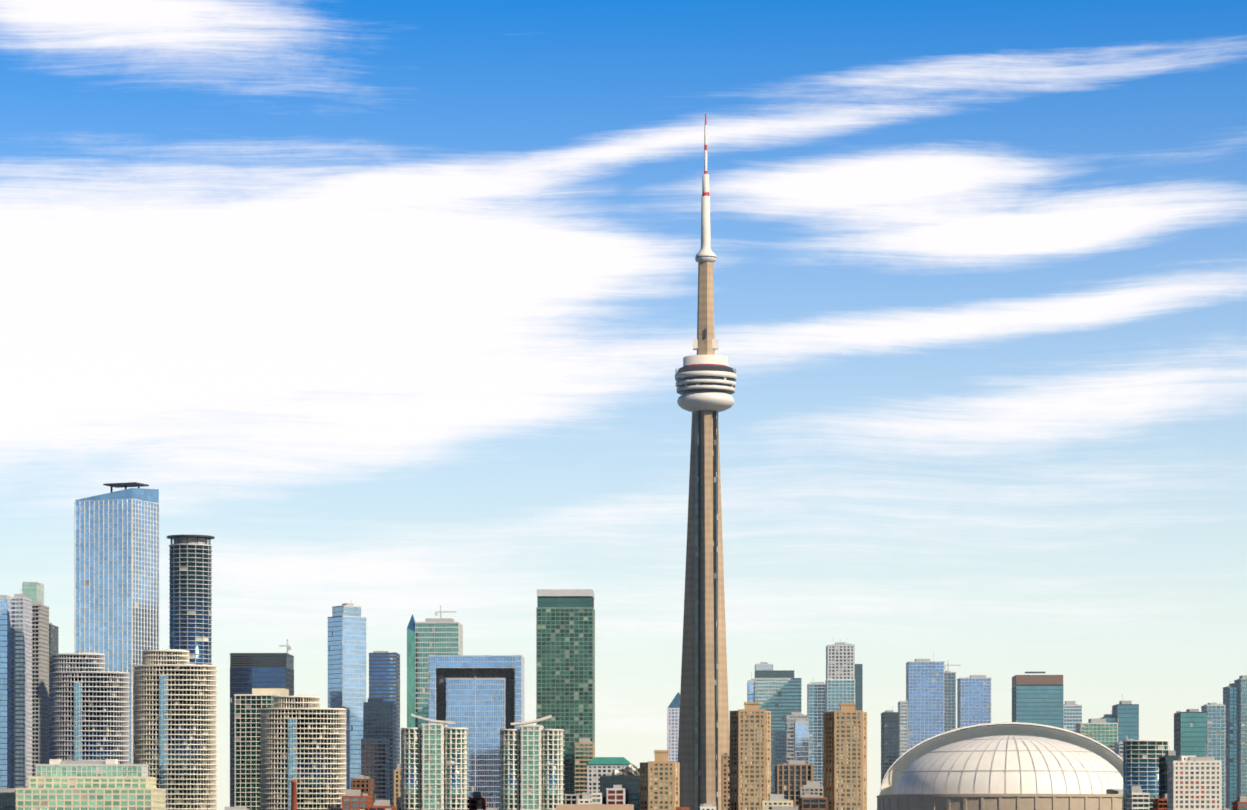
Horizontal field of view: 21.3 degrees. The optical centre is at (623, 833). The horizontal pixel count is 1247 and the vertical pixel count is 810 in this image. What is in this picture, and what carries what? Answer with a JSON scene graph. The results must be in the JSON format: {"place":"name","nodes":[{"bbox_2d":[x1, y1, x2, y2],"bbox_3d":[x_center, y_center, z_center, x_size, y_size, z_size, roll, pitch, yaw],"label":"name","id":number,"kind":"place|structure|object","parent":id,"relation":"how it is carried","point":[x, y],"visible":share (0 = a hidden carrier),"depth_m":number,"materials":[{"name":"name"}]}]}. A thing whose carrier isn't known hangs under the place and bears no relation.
{"place":"outdoors","nodes":[
{"label":"outdoors","id":0,"kind":"place"},
{"bbox_2d":[0,595,10,787],"bbox_3d":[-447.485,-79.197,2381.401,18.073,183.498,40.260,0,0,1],"label":"glass slab","id":1,"kind":"structure","parent":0,"point":[5,691],"depth_m":2361.28,"materials":[{"name":"glass"}]},
{"bbox_2d":[10,594,31,787],"bbox_3d":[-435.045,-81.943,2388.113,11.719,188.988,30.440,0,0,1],"label":"building","id":2,"kind":"structure","parent":0,"point":[21,688],"depth_m":2373.10,"materials":[{"name":"concrete"}]},
{"bbox_2d":[22,582,43,604],"bbox_3d":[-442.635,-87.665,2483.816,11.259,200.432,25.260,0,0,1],"label":"skyscraper top","id":3,"kind":"object","parent":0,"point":[33,591],"visible":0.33,"depth_m":2471.32,"materials":[{"name":"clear glass"}]},
{"bbox_2d":[32,601,48,775],"bbox_3d":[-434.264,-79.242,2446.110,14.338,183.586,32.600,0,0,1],"label":"balcony tower","id":4,"kind":"structure","parent":0,"point":[40,683],"depth_m":2431.09,"materials":[{"name":"grey concrete"}]},
{"bbox_2d":[49,656,51,758],"bbox_3d":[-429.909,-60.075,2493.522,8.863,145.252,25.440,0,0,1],"label":"dark tower","id":5,"kind":"structure","parent":0,"point":[50,663],"depth_m":2481.00,"materials":[{"name":"brown glass"}]},
{"bbox_2d":[49,622,58,655],"bbox_3d":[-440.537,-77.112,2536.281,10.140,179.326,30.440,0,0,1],"label":"building","id":6,"kind":"structure","parent":0,"point":[53,639],"depth_m":2532.74,"materials":[{"name":"grey glass"}]},
{"bbox_2d":[75,482,159,763],"bbox_3d":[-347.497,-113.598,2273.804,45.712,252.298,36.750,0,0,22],"label":"skyscraper","id":7,"kind":"structure","parent":0,"point":[117,578],"depth_m":2258.12,"materials":[{"name":"blue glass"}]},
{"bbox_2d":[169,544,211,664],"bbox_3d":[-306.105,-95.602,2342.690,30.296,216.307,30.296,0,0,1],"label":"round tower","id":8,"kind":"structure","parent":0,"point":[190,598],"depth_m":2330.03,"materials":[{"name":"blue glass"}]},
{"bbox_2d":[166,535,214,544],"bbox_3d":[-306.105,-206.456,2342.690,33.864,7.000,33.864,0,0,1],"label":"rooftop crown","id":9,"kind":"object","parent":8,"relation":"on","point":[191,539],"visible":0.6,"depth_m":2331.82},
{"bbox_2d":[225,807,248,809],"bbox_3d":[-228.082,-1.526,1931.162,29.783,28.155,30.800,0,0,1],"label":"white shed","id":10,"kind":"structure","parent":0,"point":[235,808],"depth_m":1924.23,"materials":[{"name":"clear glass"}]},
{"bbox_2d":[328,616,365,789],"bbox_3d":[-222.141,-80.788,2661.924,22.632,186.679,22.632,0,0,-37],"label":"glass tower","id":11,"kind":"structure","parent":0,"point":[347,663],"depth_m":2652.83,"materials":[{"name":"glass"}]},
{"bbox_2d":[332,603,360,616],"bbox_3d":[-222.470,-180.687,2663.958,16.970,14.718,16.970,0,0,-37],"label":"crown","id":12,"kind":"object","parent":11,"relation":"on","point":[347,609],"visible":0.75,"depth_m":2658.32},
{"bbox_2d":[369,651,399,763],"bbox_3d":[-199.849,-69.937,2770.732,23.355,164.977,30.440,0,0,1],"label":"blue tower","id":13,"kind":"structure","parent":0,"point":[384,675],"depth_m":2755.70,"materials":[{"name":"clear glass"}]},
{"bbox_2d":[428,655,523,809],"bbox_3d":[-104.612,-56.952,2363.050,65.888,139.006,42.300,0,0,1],"label":"building frame","id":14,"kind":"object","parent":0,"point":[480,698],"depth_m":2342.61,"materials":[{"name":"blue glass"}]},
{"bbox_2d":[536,607,594,803],"bbox_3d":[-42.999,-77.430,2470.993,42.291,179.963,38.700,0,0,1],"label":"skyscraper","id":15,"kind":"structure","parent":0,"point":[565,667],"depth_m":2451.91,"materials":[{"name":"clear glass"}]},
{"bbox_2d":[537,596,593,607],"bbox_3d":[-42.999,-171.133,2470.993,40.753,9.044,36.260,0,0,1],"label":"crown glass","id":16,"kind":"object","parent":15,"relation":"on","point":[565,601],"visible":0.79,"depth_m":2452.98,"materials":[{"name":"glass"}]},
{"bbox_2d":[537,589,594,599],"bbox_3d":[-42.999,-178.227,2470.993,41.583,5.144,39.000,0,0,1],"label":"rooftop parapet","id":17,"kind":"structure","parent":16,"relation":"on","point":[565,592],"depth_m":2451.52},
{"bbox_2d":[556,804,633,809],"bbox_3d":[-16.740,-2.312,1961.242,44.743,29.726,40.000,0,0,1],"label":"tan shed","id":18,"kind":"structure","parent":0,"point":[594,806],"depth_m":1941.26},
{"bbox_2d":[600,772,639,809],"bbox_3d":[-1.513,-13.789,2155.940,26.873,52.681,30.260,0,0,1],"label":"building","id":19,"kind":"structure","parent":0,"point":[629,782],"depth_m":2140.84,"materials":[{"name":"teal glass"}]},
{"bbox_2d":[614,764,639,774],"bbox_3d":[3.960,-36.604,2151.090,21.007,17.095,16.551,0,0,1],"label":"satellite dishes","id":20,"kind":"object","parent":19,"relation":"attached to","point":[634,769],"visible":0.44,"depth_m":2151.22,"materials":[{"name":"white paint"}]},
{"bbox_2d":[0,0,1246,809],"label":"sky","id":21,"kind":"structure","parent":0,"point":[391,306],"materials":[{"name":"blue"}]},
{"bbox_2d":[640,762,679,809],"bbox_3d":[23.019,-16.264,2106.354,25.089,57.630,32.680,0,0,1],"label":"building side sections","id":22,"kind":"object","parent":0,"point":[643,785],"depth_m":2097.22,"materials":[{"name":"beige concrete"}]},
{"bbox_2d":[648,750,674,809],"bbox_3d":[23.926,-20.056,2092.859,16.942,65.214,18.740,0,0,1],"label":"tan tower bay","id":23,"kind":"object","parent":22,"relation":"attached to","point":[661,781],"visible":1,"depth_m":2083.62,"materials":[{"name":"concrete"}]},
{"bbox_2d":[667,708,679,761],"bbox_3d":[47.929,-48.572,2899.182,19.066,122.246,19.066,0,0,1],"label":"pyramid tower","id":24,"kind":"structure","parent":0,"point":[672,728],"depth_m":2889.81,"materials":[{"name":"white concrete"}]},
{"bbox_2d":[668,692,679,707],"bbox_3d":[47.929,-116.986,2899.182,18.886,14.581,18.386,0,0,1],"label":"sloped roof","id":25,"kind":"structure","parent":24,"relation":"on","point":[675,703],"depth_m":2893.08,"materials":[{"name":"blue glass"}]},
{"bbox_2d":[721,749,729,809],"bbox_3d":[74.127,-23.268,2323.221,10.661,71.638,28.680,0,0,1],"label":"brown tower","id":26,"kind":"structure","parent":0,"point":[725,781],"depth_m":2309.00,"materials":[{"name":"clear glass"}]},
{"bbox_2d":[730,711,770,809],"bbox_3d":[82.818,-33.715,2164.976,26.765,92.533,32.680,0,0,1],"label":"tan tower","id":27,"kind":"structure","parent":0,"point":[733,760],"depth_m":2155.73,"materials":[{"name":"beige concrete"}]},
{"bbox_2d":[738,702,765,809],"bbox_3d":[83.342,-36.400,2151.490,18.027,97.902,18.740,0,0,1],"label":"apartment tower","id":28,"kind":"structure","parent":27,"relation":"attached to","point":[751,755],"depth_m":2142.25,"materials":[{"name":"concrete"}]},
{"bbox_2d":[755,678,800,793],"bbox_3d":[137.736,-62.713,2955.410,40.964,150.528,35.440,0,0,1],"label":"skyscraper","id":29,"kind":"structure","parent":0,"point":[779,699],"depth_m":2937.81,"materials":[{"name":"teal glass"}]},
{"bbox_2d":[755,670,793,677],"bbox_3d":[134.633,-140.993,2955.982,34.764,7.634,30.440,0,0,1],"label":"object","id":30,"kind":"object","parent":29,"relation":"on","point":[774,673],"visible":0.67,"depth_m":2940.90,"materials":[{"name":"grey glass"}]},
{"bbox_2d":[755,662,772,669],"bbox_3d":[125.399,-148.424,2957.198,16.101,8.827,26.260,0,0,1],"label":"rooftop structure","id":31,"kind":"object","parent":30,"relation":"on","point":[763,666],"visible":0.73,"depth_m":2944.20,"materials":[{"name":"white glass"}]},
{"bbox_2d":[772,807,794,809],"bbox_3d":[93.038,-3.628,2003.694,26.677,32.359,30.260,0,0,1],"label":"building","id":32,"kind":"structure","parent":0,"point":[783,808],"depth_m":1996.80,"materials":[{"name":"grey concrete"}]},
{"bbox_2d":[807,682,824,786],"bbox_3d":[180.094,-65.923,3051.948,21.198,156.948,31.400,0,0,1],"label":"skyscraper","id":33,"kind":"structure","parent":0,"point":[815,701],"depth_m":3036.97,"materials":[{"name":"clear glass"}]},
{"bbox_2d":[823,712,866,809],"bbox_3d":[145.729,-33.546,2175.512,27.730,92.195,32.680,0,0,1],"label":"tan tower","id":34,"kind":"structure","parent":0,"point":[828,754],"depth_m":2166.80,"materials":[{"name":"beige concrete"}]},
{"bbox_2d":[833,703,862,809],"bbox_3d":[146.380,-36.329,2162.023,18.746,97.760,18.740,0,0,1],"label":"apartment tower","id":35,"kind":"structure","parent":34,"relation":"attached to","point":[847,756],"depth_m":2152.79,"materials":[{"name":"concrete"}]},
{"bbox_2d":[1012,685,1062,728],"bbox_3d":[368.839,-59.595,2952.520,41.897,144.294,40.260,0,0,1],"label":"teal tower","id":36,"kind":"structure","parent":0,"point":[1039,704],"depth_m":2932.53,"materials":[{"name":"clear glass"}]},
{"bbox_2d":[1012,675,1062,685],"bbox_3d":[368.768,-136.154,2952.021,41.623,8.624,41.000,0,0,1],"label":"building top","id":37,"kind":"object","parent":36,"relation":"on","point":[1037,679],"visible":0.86,"depth_m":2931.57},
{"bbox_2d":[1102,711,1115,722],"bbox_3d":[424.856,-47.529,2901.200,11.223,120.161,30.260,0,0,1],"label":"shoulder","id":38,"kind":"object","parent":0,"point":[1109,718],"visible":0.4,"depth_m":2886.21},
{"bbox_2d":[1112,694,1138,741],"bbox_3d":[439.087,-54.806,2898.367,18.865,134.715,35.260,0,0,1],"label":"teal tower","id":39,"kind":"structure","parent":0,"point":[1125,714],"depth_m":2880.88,"materials":[{"name":"glass"}]},
{"bbox_2d":[1174,709,1206,756],"bbox_3d":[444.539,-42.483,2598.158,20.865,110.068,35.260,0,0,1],"label":"teal tower","id":40,"kind":"structure","parent":0,"point":[1190,732],"depth_m":2580.67,"materials":[{"name":"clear glass"}]},
{"bbox_2d":[1167,757,1221,809],"bbox_3d":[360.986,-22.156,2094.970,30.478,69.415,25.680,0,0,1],"label":"white slab","id":41,"kind":"structure","parent":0,"point":[1194,783],"depth_m":2082.32,"materials":[{"name":"concrete"}]},
{"bbox_2d":[1201,703,1225,808],"bbox_3d":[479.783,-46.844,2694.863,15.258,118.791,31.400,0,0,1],"label":"skyscraper","id":42,"kind":"structure","parent":0,"point":[1216,727],"depth_m":2679.82,"materials":[{"name":"blue glass"}]},
{"label":"ground","id":43,"kind":"structure","parent":0,"visible":0},
{"bbox_2d":[0,788,14,809],"bbox_3d":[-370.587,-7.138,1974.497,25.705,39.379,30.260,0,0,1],"label":"building","id":44,"kind":"structure","parent":43,"relation":"on","point":[7,798],"depth_m":1959.35,"materials":[{"name":"glass"}]},
{"bbox_2d":[50,671,128,763],"bbox_3d":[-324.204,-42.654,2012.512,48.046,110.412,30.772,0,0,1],"label":"apartment tower","id":45,"kind":"structure","parent":43,"relation":"on","point":[105,720],"depth_m":2000.30,"materials":[{"name":"beige glass"}]},
{"bbox_2d":[52,653,104,671],"bbox_3d":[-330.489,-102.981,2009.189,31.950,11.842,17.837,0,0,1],"label":"building upper tier","id":46,"kind":"object","parent":45,"relation":"on","point":[61,662],"visible":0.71,"depth_m":2002.24,"materials":[{"name":"concrete"}]},
{"bbox_2d":[74,653,98,760],"bbox_3d":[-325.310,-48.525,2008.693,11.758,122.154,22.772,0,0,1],"label":"window strip","id":47,"kind":"object","parent":45,"relation":"attached to","point":[77,715],"visible":0.38,"depth_m":1997.47,"materials":[{"name":"glass"}]},
{"bbox_2d":[15,788,165,809],"bbox_3d":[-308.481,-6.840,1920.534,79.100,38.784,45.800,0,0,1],"label":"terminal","id":48,"kind":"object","parent":43,"relation":"on","point":[90,798],"visible":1,"depth_m":1897.94,"materials":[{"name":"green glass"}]},
{"bbox_2d":[28,776,155,787],"bbox_3d":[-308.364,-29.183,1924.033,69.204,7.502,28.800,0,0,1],"label":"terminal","id":49,"kind":"object","parent":48,"relation":"on","point":[91,782],"visible":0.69,"depth_m":1909.89,"materials":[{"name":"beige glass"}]},
{"bbox_2d":[35,761,147,775],"bbox_3d":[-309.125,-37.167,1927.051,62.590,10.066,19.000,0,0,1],"label":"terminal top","id":50,"kind":"object","parent":49,"relation":"on","point":[82,768],"visible":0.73,"depth_m":1917.97,"materials":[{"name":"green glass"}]},
{"bbox_2d":[134,664,215,809],"bbox_3d":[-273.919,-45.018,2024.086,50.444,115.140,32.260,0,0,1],"label":"apartment tower","id":51,"kind":"structure","parent":43,"relation":"on","point":[191,734],"depth_m":2011.22,"materials":[{"name":"beige glass"}]},
{"bbox_2d":[142,650,189,664],"bbox_3d":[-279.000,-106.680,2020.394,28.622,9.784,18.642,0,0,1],"label":"building upper tier","id":52,"kind":"object","parent":51,"relation":"on","point":[150,657],"visible":0.73,"depth_m":2013.24,"materials":[{"name":"concrete"}]},
{"bbox_2d":[159,649,182,807],"bbox_3d":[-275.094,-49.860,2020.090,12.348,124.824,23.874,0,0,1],"label":"window strip","id":53,"kind":"object","parent":51,"relation":"attached to","point":[162,746],"visible":0.46,"depth_m":2008.32,"materials":[{"name":"glass"}]},
{"bbox_2d":[234,694,279,809],"bbox_3d":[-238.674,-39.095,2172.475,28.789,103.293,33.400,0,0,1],"label":"apartment building","id":54,"kind":"structure","parent":43,"relation":"on","point":[247,741],"depth_m":2156.51,"materials":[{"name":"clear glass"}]},
{"bbox_2d":[252,688,288,695],"bbox_3d":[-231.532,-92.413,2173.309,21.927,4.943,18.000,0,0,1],"label":"penthouse","id":55,"kind":"object","parent":54,"relation":"on","point":[282,691],"visible":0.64,"depth_m":2164.32,"materials":[{"name":"beige concrete"}]},
{"bbox_2d":[230,666,293,806],"bbox_3d":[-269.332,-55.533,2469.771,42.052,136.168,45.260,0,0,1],"label":"blue office","id":56,"kind":"structure","parent":43,"relation":"on","point":[245,679],"depth_m":2447.52,"materials":[{"name":"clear glass"}]},
{"bbox_2d":[230,653,293,669],"bbox_3d":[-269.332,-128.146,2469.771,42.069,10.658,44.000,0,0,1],"label":"louvres","id":57,"kind":"object","parent":56,"relation":"on","point":[262,659],"visible":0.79,"depth_m":2448.03,"materials":[{"name":"grey metal"}]},
{"bbox_2d":[291,780,296,809],"bbox_3d":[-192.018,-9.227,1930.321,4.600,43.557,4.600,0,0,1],"label":"brick chimney","id":58,"kind":"object","parent":43,"relation":"on","point":[293,794],"visible":1,"depth_m":1928.90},
{"bbox_2d":[261,708,345,809],"bbox_3d":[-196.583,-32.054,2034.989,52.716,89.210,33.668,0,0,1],"label":"apartment tower","id":59,"kind":"structure","parent":43,"relation":"on","point":[321,758],"depth_m":2021.70,"materials":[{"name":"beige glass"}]},
{"bbox_2d":[273,696,319,707],"bbox_3d":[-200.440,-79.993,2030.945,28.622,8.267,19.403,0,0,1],"label":"building upper tier","id":60,"kind":"object","parent":59,"relation":"on","point":[296,701],"visible":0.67,"depth_m":2023.48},
{"bbox_2d":[288,695,315,809],"bbox_3d":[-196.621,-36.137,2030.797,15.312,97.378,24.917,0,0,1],"label":"window strip","id":61,"kind":"object","parent":59,"relation":"attached to","point":[291,742],"visible":0.58,"depth_m":2018.55,"materials":[{"name":"glass"}]},
{"bbox_2d":[342,790,371,809],"bbox_3d":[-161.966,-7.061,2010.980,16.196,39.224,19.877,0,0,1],"label":"low-rise building","id":62,"kind":"structure","parent":43,"relation":"on","point":[353,800],"depth_m":2001.39,"materials":[{"name":"red brick"}]},
{"bbox_2d":[351,775,373,805],"bbox_3d":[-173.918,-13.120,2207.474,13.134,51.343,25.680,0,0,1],"label":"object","id":63,"kind":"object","parent":43,"relation":"on","point":[363,785],"visible":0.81,"depth_m":2194.79,"materials":[{"name":"brown brick"}]},
{"bbox_2d":[361,736,388,802],"bbox_3d":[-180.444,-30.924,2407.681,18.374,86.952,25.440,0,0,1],"label":"building","id":64,"kind":"structure","parent":43,"relation":"on","point":[375,758],"depth_m":2395.08,"materials":[{"name":"grey glass"}]},
{"bbox_2d":[363,698,396,805],"bbox_3d":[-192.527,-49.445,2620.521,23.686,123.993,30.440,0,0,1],"label":"high-rise building","id":65,"kind":"structure","parent":43,"relation":"on","point":[379,716],"depth_m":2605.45,"materials":[{"name":"blue glass"}]},
{"bbox_2d":[367,794,395,809],"bbox_3d":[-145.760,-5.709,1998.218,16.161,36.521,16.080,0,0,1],"label":"low-rise building","id":66,"kind":"structure","parent":43,"relation":"on","point":[381,804],"depth_m":1990.76,"materials":[{"name":"concrete"}]},
{"bbox_2d":[394,764,400,809],"bbox_3d":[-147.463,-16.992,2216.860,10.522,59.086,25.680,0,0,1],"label":"building","id":67,"kind":"structure","parent":43,"relation":"on","point":[397,782],"depth_m":2204.13,"materials":[{"name":"beige concrete"}]},
{"bbox_2d":[407,614,417,727],"bbox_3d":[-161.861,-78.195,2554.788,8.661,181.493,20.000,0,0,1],"label":"skyscraper","id":68,"kind":"structure","parent":43,"relation":"on","point":[411,671],"depth_m":2544.83,"materials":[{"name":"glass"}]},
{"bbox_2d":[401,714,468,809],"bbox_3d":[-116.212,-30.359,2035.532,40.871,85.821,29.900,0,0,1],"label":"apartment building","id":69,"kind":"structure","parent":43,"relation":"on","point":[434,766],"depth_m":2022.45,"materials":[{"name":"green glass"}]},
{"bbox_2d":[415,622,462,727],"bbox_3d":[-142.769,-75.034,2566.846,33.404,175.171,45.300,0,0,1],"label":"green tower","id":70,"kind":"structure","parent":43,"relation":"on","point":[439,638],"depth_m":2544.49,"materials":[{"name":"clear glass"}]},
{"bbox_2d":[425,618,453,621],"bbox_3d":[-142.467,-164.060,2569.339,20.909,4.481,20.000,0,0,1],"label":"roof plant","id":71,"kind":"object","parent":70,"relation":"on","point":[439,619],"visible":0.43,"depth_m":2559.36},
{"bbox_2d":[468,792,485,809],"bbox_3d":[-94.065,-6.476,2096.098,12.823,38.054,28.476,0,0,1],"label":"low-rise building","id":72,"kind":"structure","parent":43,"relation":"on","point":[477,801],"depth_m":2082.23,"materials":[{"name":"black concrete"}]},
{"bbox_2d":[500,715,564,809],"bbox_3d":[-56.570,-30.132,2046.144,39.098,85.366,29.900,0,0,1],"label":"apartment building","id":73,"kind":"structure","parent":43,"relation":"on","point":[531,767],"depth_m":2032.99,"materials":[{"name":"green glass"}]},
{"bbox_2d":[565,794,578,803],"bbox_3d":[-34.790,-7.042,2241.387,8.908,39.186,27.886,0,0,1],"label":"low-rise building","id":74,"kind":"structure","parent":43,"relation":"on","point":[571,798],"depth_m":2227.78,"materials":[{"name":"grey concrete"}]},
{"bbox_2d":[578,792,591,803],"bbox_3d":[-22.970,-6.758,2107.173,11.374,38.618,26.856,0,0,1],"label":"low-rise building","id":75,"kind":"structure","parent":43,"relation":"on","point":[586,798],"depth_m":2096.94,"materials":[{"name":"beige concrete"}]},
{"bbox_2d":[575,738,594,796],"bbox_3d":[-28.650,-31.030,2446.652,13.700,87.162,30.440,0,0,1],"label":"building","id":76,"kind":"structure","parent":43,"relation":"on","point":[584,751],"depth_m":2431.61,"materials":[{"name":"concrete"}]},
{"bbox_2d":[592,793,601,803],"bbox_3d":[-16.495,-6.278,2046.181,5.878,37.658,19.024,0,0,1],"label":"low-rise building","id":77,"kind":"structure","parent":43,"relation":"on","point":[596,798],"depth_m":2036.72,"materials":[{"name":"white concrete"}]},
{"bbox_2d":[587,764,630,796],"bbox_3d":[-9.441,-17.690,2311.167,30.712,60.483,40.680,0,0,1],"label":"grey office","id":78,"kind":"structure","parent":43,"relation":"on","point":[595,772],"depth_m":2291.10,"materials":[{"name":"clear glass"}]},
{"bbox_2d":[586,757,630,764],"bbox_3d":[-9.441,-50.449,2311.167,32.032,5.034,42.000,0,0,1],"label":"green roof","id":79,"kind":"structure","parent":78,"relation":"on","point":[609,760],"depth_m":2293.12,"materials":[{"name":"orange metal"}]},
{"bbox_2d":[606,785,625,803],"bbox_3d":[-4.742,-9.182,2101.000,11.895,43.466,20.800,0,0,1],"label":"building","id":80,"kind":"structure","parent":43,"relation":"on","point":[615,794],"depth_m":2090.96,"materials":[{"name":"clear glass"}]},
{"bbox_2d":[675,114,736,809],"bbox_3d":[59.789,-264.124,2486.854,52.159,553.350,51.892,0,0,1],"label":"observation tower","id":81,"kind":"structure","parent":43,"relation":"on","point":[705,378],"depth_m":2484.40,"materials":[{"name":"concrete"}]},
{"bbox_2d":[700,803,715,809],"bbox_3d":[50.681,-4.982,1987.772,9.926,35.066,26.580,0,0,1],"label":"low-rise building","id":82,"kind":"structure","parent":43,"relation":"on","point":[706,806],"depth_m":1974.58,"materials":[{"name":"white concrete"}]},
{"bbox_2d":[747,671,754,701],"bbox_3d":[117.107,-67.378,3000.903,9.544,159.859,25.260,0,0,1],"label":"skyscraper","id":83,"kind":"structure","parent":43,"relation":"on","point":[751,691],"depth_m":2988.42,"materials":[{"name":"blue glass"}]},
{"bbox_2d":[761,785,792,809],"bbox_3d":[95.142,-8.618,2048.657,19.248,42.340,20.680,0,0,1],"label":"low-rise building","id":84,"kind":"structure","parent":43,"relation":"on","point":[777,800],"depth_m":2038.56,"materials":[{"name":"beige concrete"}]},
{"bbox_2d":[775,760,813,809],"bbox_3d":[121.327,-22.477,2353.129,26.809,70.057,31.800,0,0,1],"label":"brown building","id":85,"kind":"structure","parent":43,"relation":"on","point":[792,777],"depth_m":2338.06,"materials":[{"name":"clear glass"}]},
{"bbox_2d":[786,712,807,763],"bbox_3d":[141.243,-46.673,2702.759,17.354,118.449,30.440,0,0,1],"label":"building","id":86,"kind":"structure","parent":43,"relation":"on","point":[791,719],"depth_m":2687.83,"materials":[{"name":"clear glass"}]},
{"bbox_2d":[794,718,808,763],"bbox_3d":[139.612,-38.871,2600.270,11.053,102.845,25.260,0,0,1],"label":"skyscraper","id":87,"kind":"structure","parent":43,"relation":"on","point":[801,738],"depth_m":2587.76,"materials":[{"name":"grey glass"}]},
{"bbox_2d":[799,781,822,809],"bbox_3d":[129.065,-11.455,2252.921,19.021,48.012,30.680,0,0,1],"label":"building","id":88,"kind":"structure","parent":43,"relation":"on","point":[810,788],"depth_m":2237.89,"materials":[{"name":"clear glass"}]},
{"bbox_2d":[800,786,827,809],"bbox_3d":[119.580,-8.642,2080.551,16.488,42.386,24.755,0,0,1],"label":"low-rise building","id":89,"kind":"structure","parent":43,"relation":"on","point":[812,802],"depth_m":2068.46,"materials":[{"name":"brick"}]},
{"bbox_2d":[825,679,854,711],"bbox_3d":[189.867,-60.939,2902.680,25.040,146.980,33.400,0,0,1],"label":"skyscraper","id":90,"kind":"structure","parent":43,"relation":"on","point":[837,691],"depth_m":2886.67,"materials":[{"name":"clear glass"}]},
{"bbox_2d":[826,642,854,678],"bbox_3d":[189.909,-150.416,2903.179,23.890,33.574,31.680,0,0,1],"label":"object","id":91,"kind":"object","parent":90,"relation":"on","point":[840,660],"visible":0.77,"depth_m":2887.51,"materials":[{"name":"white concrete"}]},
{"bbox_2d":[855,664,862,709],"bbox_3d":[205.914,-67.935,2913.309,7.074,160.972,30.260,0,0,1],"label":"skyscraper","id":92,"kind":"structure","parent":43,"relation":"on","point":[859,686],"depth_m":2898.23,"materials":[{"name":"teal glass"}]},
{"bbox_2d":[881,706,898,783],"bbox_3d":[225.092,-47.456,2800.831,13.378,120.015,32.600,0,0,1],"label":"building","id":93,"kind":"structure","parent":43,"relation":"on","point":[889,738],"depth_m":2785.76,"materials":[{"name":"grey glass"}]},
{"bbox_2d":[898,701,907,756],"bbox_3d":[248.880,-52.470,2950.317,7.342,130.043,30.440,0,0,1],"label":"building","id":94,"kind":"structure","parent":43,"relation":"on","point":[903,724],"depth_m":2935.29,"materials":[{"name":"grey glass"}]},
{"bbox_2d":[906,659,944,749],"bbox_3d":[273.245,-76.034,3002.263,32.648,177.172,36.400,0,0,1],"label":"skyscraper","id":95,"kind":"structure","parent":43,"relation":"on","point":[925,688],"depth_m":2984.68,"materials":[{"name":"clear glass"}]},
{"bbox_2d":[944,671,955,731],"bbox_3d":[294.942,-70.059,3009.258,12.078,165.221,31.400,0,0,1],"label":"skyscraper","id":96,"kind":"structure","parent":43,"relation":"on","point":[950,701],"depth_m":2994.18,"materials":[{"name":"glass"}]},
{"bbox_2d":[957,675,991,727],"bbox_3d":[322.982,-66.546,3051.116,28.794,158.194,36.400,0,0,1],"label":"skyscraper","id":97,"kind":"structure","parent":43,"relation":"on","point":[974,697],"depth_m":3033.58,"materials":[{"name":"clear glass"}]},
{"bbox_2d":[877,722,1122,809],"bbox_3d":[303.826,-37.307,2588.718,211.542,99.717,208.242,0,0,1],"label":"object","id":98,"kind":"structure","parent":43,"relation":"on","point":[1009,766],"depth_m":2524.53,"materials":[{"name":"concrete"},{"name":"white painted metal"}]},
{"bbox_2d":[1063,701,1081,731],"bbox_3d":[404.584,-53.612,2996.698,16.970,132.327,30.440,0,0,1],"label":"office building","id":99,"kind":"structure","parent":43,"relation":"on","point":[1072,713],"depth_m":2981.65,"materials":[{"name":"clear glass"}]},
{"bbox_2d":[1075,718,1117,751],"bbox_3d":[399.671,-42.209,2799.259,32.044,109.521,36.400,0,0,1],"label":"office building","id":100,"kind":"structure","parent":43,"relation":"on","point":[1102,731],"depth_m":2781.70,"materials":[{"name":"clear glass"}]},
{"bbox_2d":[1115,736,1132,758],"bbox_3d":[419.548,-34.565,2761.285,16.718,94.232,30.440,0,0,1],"label":"building","id":101,"kind":"structure","parent":43,"relation":"on","point":[1119,748],"depth_m":2746.46,"materials":[{"name":"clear glass"}]},
{"bbox_2d":[1127,786,1149,809],"bbox_3d":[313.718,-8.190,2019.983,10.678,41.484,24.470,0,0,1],"label":"low-rise building","id":102,"kind":"structure","parent":43,"relation":"on","point":[1137,799],"depth_m":2007.97,"materials":[{"name":"white concrete"}]},
{"bbox_2d":[1123,740,1168,809],"bbox_3d":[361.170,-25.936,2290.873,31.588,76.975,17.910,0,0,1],"label":"apartment building","id":103,"kind":"structure","parent":43,"relation":"on","point":[1141,763],"depth_m":2283.20,"materials":[{"name":"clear glass"}]},
{"bbox_2d":[1153,794,1166,809],"bbox_3d":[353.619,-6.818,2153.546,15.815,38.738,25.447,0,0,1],"label":"low-rise building","id":104,"kind":"structure","parent":43,"relation":"on","point":[1159,804],"depth_m":2141.21,"materials":[{"name":"red brick"}]},
{"bbox_2d":[1159,747,1177,798],"bbox_3d":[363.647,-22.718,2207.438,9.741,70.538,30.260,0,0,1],"label":"building","id":105,"kind":"structure","parent":43,"relation":"on","point":[1169,756],"depth_m":2200.37,"materials":[{"name":"clear glass"}]},
{"bbox_2d":[1223,683,1238,809],"bbox_3d":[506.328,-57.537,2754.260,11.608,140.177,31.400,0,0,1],"label":"skyscraper","id":106,"kind":"structure","parent":43,"relation":"on","point":[1231,696],"depth_m":2739.28,"materials":[{"name":"blue glass"}]},
{"bbox_2d":[1232,796,1246,809],"bbox_3d":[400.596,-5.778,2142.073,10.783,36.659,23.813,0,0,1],"label":"low-rise building","id":107,"kind":"structure","parent":43,"relation":"on","point":[1240,803],"depth_m":2136.59,"materials":[{"name":"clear glass"}]},
{"bbox_2d":[1234,675,1246,795],"bbox_3d":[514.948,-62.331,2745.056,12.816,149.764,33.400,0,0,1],"label":"skyscraper","id":108,"kind":"structure","parent":43,"relation":"on","point":[1241,681],"depth_m":2729.13,"materials":[{"name":"blue glass"}]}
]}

